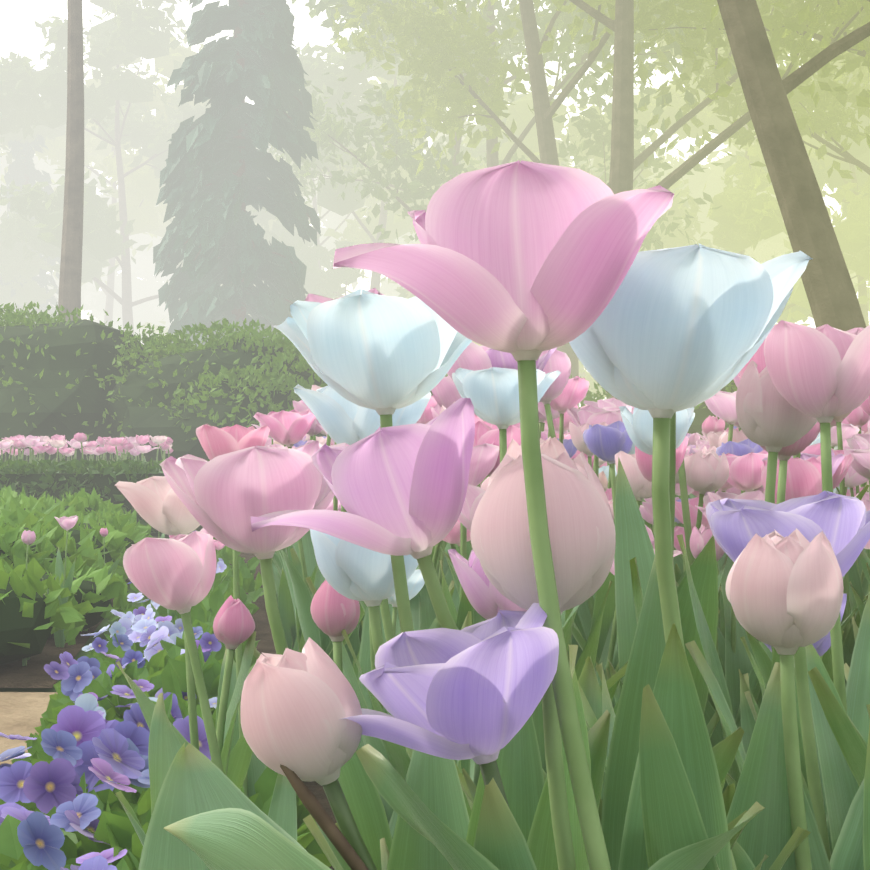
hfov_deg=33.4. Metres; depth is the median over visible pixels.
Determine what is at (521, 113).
tree
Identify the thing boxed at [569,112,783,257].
tree
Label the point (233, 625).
small pink tulip
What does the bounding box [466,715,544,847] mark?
leaf
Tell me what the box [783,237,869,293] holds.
tree
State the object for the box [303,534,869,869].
tulip leaf clumps
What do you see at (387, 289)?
tree
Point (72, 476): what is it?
box hedge
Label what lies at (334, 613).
pink tulip bud
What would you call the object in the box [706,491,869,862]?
purple tulip
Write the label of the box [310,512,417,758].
pale blue tulip
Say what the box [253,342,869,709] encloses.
tulip bed
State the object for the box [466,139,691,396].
tree
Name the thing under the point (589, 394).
shrub
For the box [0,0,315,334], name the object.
tree
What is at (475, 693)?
lavender tulip
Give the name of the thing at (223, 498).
pink tulip
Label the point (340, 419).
blue tulip
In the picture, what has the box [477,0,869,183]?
tree
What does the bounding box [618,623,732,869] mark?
leaf
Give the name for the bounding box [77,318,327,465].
shrub
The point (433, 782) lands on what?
leaf
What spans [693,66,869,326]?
tree
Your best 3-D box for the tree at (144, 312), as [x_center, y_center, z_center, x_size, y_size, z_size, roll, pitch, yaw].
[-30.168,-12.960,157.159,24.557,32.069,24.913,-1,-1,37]
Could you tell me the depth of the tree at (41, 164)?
146.61 m
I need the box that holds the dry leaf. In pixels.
[280,764,368,869]
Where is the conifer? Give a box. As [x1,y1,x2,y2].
[153,0,320,346]
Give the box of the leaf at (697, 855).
[648,801,764,869]
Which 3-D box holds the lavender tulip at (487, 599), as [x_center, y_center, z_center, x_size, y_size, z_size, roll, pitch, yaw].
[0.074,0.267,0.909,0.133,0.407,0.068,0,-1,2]
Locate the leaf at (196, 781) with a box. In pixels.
[138,743,306,869]
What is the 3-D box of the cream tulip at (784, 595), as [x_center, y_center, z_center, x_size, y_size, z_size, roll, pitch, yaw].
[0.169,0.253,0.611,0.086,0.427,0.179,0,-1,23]
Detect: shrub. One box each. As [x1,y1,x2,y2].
[0,301,200,471]
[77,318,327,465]
[430,374,602,431]
[585,380,737,439]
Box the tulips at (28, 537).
[21,515,226,665]
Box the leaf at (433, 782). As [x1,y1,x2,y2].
[387,749,469,869]
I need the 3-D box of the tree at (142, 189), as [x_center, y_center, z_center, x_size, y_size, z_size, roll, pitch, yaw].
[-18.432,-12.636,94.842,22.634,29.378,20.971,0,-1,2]
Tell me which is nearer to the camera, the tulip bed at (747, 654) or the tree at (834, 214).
the tulip bed at (747, 654)
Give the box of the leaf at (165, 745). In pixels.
[148,693,181,815]
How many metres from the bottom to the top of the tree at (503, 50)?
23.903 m
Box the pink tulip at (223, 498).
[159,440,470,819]
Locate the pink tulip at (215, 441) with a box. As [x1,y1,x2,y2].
[196,424,332,797]
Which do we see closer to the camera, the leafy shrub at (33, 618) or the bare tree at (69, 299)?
the leafy shrub at (33, 618)
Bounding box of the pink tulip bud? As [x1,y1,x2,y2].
[310,579,359,672]
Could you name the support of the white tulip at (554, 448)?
on the tulip bed soil at (262, 630)
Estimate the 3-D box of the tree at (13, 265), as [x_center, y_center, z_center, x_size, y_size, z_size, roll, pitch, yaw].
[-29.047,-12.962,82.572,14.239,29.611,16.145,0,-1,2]
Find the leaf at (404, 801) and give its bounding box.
[355,744,498,869]
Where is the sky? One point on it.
(18, 30)
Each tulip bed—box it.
[0,432,173,472]
[253,288,869,823]
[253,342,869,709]
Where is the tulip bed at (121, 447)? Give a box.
[0,432,173,472]
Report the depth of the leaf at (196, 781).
0.53 m
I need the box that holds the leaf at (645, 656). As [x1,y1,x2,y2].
[601,558,665,869]
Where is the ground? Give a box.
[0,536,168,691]
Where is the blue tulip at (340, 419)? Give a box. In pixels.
[294,384,473,780]
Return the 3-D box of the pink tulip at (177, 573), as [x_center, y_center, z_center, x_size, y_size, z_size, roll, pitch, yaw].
[-0.153,0.266,0.979,0.122,0.412,0.068,0,-1,-8]
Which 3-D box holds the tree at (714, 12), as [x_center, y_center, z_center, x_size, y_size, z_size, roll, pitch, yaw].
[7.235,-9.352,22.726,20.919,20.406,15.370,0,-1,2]
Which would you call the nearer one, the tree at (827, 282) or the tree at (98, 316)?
the tree at (827, 282)
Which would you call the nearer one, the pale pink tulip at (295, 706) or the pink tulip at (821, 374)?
the pale pink tulip at (295, 706)
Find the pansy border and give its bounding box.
[0,530,331,869]
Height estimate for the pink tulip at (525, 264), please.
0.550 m
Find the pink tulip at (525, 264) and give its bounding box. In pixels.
[333,160,673,869]
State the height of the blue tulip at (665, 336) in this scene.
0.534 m
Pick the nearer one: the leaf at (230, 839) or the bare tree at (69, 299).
the leaf at (230, 839)
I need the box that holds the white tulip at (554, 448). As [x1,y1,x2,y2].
[504,437,619,713]
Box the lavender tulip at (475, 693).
[339,603,558,808]
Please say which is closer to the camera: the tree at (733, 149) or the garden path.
the garden path
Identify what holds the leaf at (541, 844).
on the tulip leaf clumps
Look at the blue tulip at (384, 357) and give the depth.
0.68 m
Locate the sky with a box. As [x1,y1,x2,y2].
[0,0,869,406]
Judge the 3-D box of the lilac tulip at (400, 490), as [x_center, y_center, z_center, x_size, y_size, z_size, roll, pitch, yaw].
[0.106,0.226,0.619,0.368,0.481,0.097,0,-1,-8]
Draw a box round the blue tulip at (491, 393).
[452,367,560,462]
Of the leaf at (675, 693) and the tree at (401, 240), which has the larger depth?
the tree at (401, 240)
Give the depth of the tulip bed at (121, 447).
10.55 m
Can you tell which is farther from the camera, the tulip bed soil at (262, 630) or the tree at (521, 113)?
the tree at (521, 113)
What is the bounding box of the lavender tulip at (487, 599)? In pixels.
[448,549,526,619]
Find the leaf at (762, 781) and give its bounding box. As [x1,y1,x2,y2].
[727,662,795,869]
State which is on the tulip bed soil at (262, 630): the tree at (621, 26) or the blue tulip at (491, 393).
the blue tulip at (491, 393)
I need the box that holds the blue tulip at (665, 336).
[569,243,812,869]
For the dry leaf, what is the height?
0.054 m
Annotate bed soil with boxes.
[0,537,160,687]
[230,552,336,869]
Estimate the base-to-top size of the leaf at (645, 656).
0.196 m
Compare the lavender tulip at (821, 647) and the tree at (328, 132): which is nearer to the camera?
the lavender tulip at (821, 647)
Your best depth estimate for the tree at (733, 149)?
144.70 m
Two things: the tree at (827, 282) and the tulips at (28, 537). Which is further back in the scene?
the tree at (827, 282)
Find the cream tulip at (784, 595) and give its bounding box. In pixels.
[725,528,843,869]
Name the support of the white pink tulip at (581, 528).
on the tulip bed soil at (262, 630)
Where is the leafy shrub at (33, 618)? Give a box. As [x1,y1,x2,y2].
[0,485,153,665]
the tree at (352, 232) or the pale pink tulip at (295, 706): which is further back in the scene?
the tree at (352, 232)
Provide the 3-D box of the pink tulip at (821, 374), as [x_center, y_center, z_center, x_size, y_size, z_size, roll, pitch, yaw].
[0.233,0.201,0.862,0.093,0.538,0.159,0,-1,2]
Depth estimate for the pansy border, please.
1.59 m
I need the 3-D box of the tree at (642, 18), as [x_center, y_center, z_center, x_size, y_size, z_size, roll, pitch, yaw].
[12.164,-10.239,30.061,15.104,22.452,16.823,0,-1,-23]
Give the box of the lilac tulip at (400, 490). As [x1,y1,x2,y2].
[250,398,546,780]
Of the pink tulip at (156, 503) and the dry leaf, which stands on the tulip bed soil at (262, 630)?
the pink tulip at (156, 503)
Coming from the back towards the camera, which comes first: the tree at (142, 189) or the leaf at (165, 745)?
the tree at (142, 189)
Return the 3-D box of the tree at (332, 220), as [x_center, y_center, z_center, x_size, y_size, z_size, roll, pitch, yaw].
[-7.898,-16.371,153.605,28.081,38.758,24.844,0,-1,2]
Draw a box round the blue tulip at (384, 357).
[273,289,471,632]
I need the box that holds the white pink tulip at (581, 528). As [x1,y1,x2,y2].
[470,451,615,869]
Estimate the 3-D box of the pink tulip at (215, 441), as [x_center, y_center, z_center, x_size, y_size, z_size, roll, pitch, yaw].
[-0.172,0.234,1.473,0.160,0.492,0.078,-1,-1,30]
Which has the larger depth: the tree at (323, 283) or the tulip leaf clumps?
the tree at (323, 283)
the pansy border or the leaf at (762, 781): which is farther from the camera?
the pansy border
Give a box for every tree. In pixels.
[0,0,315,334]
[0,8,249,346]
[0,63,60,322]
[0,124,65,314]
[0,144,110,308]
[56,180,173,342]
[58,0,83,320]
[82,189,179,344]
[113,28,481,345]
[252,0,637,224]
[256,32,525,298]
[257,140,424,296]
[274,0,764,345]
[318,109,476,289]
[321,79,667,397]
[331,0,860,406]
[368,278,403,296]
[434,0,869,398]
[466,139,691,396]
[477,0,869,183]
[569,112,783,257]
[574,0,866,99]
[606,9,869,320]
[648,130,796,324]
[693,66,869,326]
[710,0,869,23]
[717,0,869,330]
[752,192,868,293]
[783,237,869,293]
[829,202,867,280]
[854,282,869,321]
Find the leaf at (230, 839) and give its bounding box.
[163,808,330,869]
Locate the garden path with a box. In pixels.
[0,692,57,764]
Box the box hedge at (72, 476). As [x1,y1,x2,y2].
[0,457,209,535]
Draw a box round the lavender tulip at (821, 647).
[738,593,846,753]
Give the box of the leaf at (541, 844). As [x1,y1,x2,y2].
[527,644,590,869]
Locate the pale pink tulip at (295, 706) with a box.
[240,637,376,869]
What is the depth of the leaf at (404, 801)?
0.49 m
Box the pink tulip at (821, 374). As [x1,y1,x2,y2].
[736,320,869,850]
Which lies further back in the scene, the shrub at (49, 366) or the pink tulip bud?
the shrub at (49, 366)
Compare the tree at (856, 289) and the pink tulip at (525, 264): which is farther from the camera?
the tree at (856, 289)
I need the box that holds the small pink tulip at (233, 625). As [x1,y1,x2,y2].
[115,595,255,844]
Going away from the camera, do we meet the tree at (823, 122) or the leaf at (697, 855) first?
the leaf at (697, 855)
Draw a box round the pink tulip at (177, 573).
[116,528,296,840]
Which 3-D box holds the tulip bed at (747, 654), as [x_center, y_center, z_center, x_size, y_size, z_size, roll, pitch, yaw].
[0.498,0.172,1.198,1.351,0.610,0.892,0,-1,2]
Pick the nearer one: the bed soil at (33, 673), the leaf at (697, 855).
the leaf at (697, 855)
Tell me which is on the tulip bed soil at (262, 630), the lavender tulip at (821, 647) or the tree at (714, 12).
the lavender tulip at (821, 647)
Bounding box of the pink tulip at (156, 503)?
[114,476,252,788]

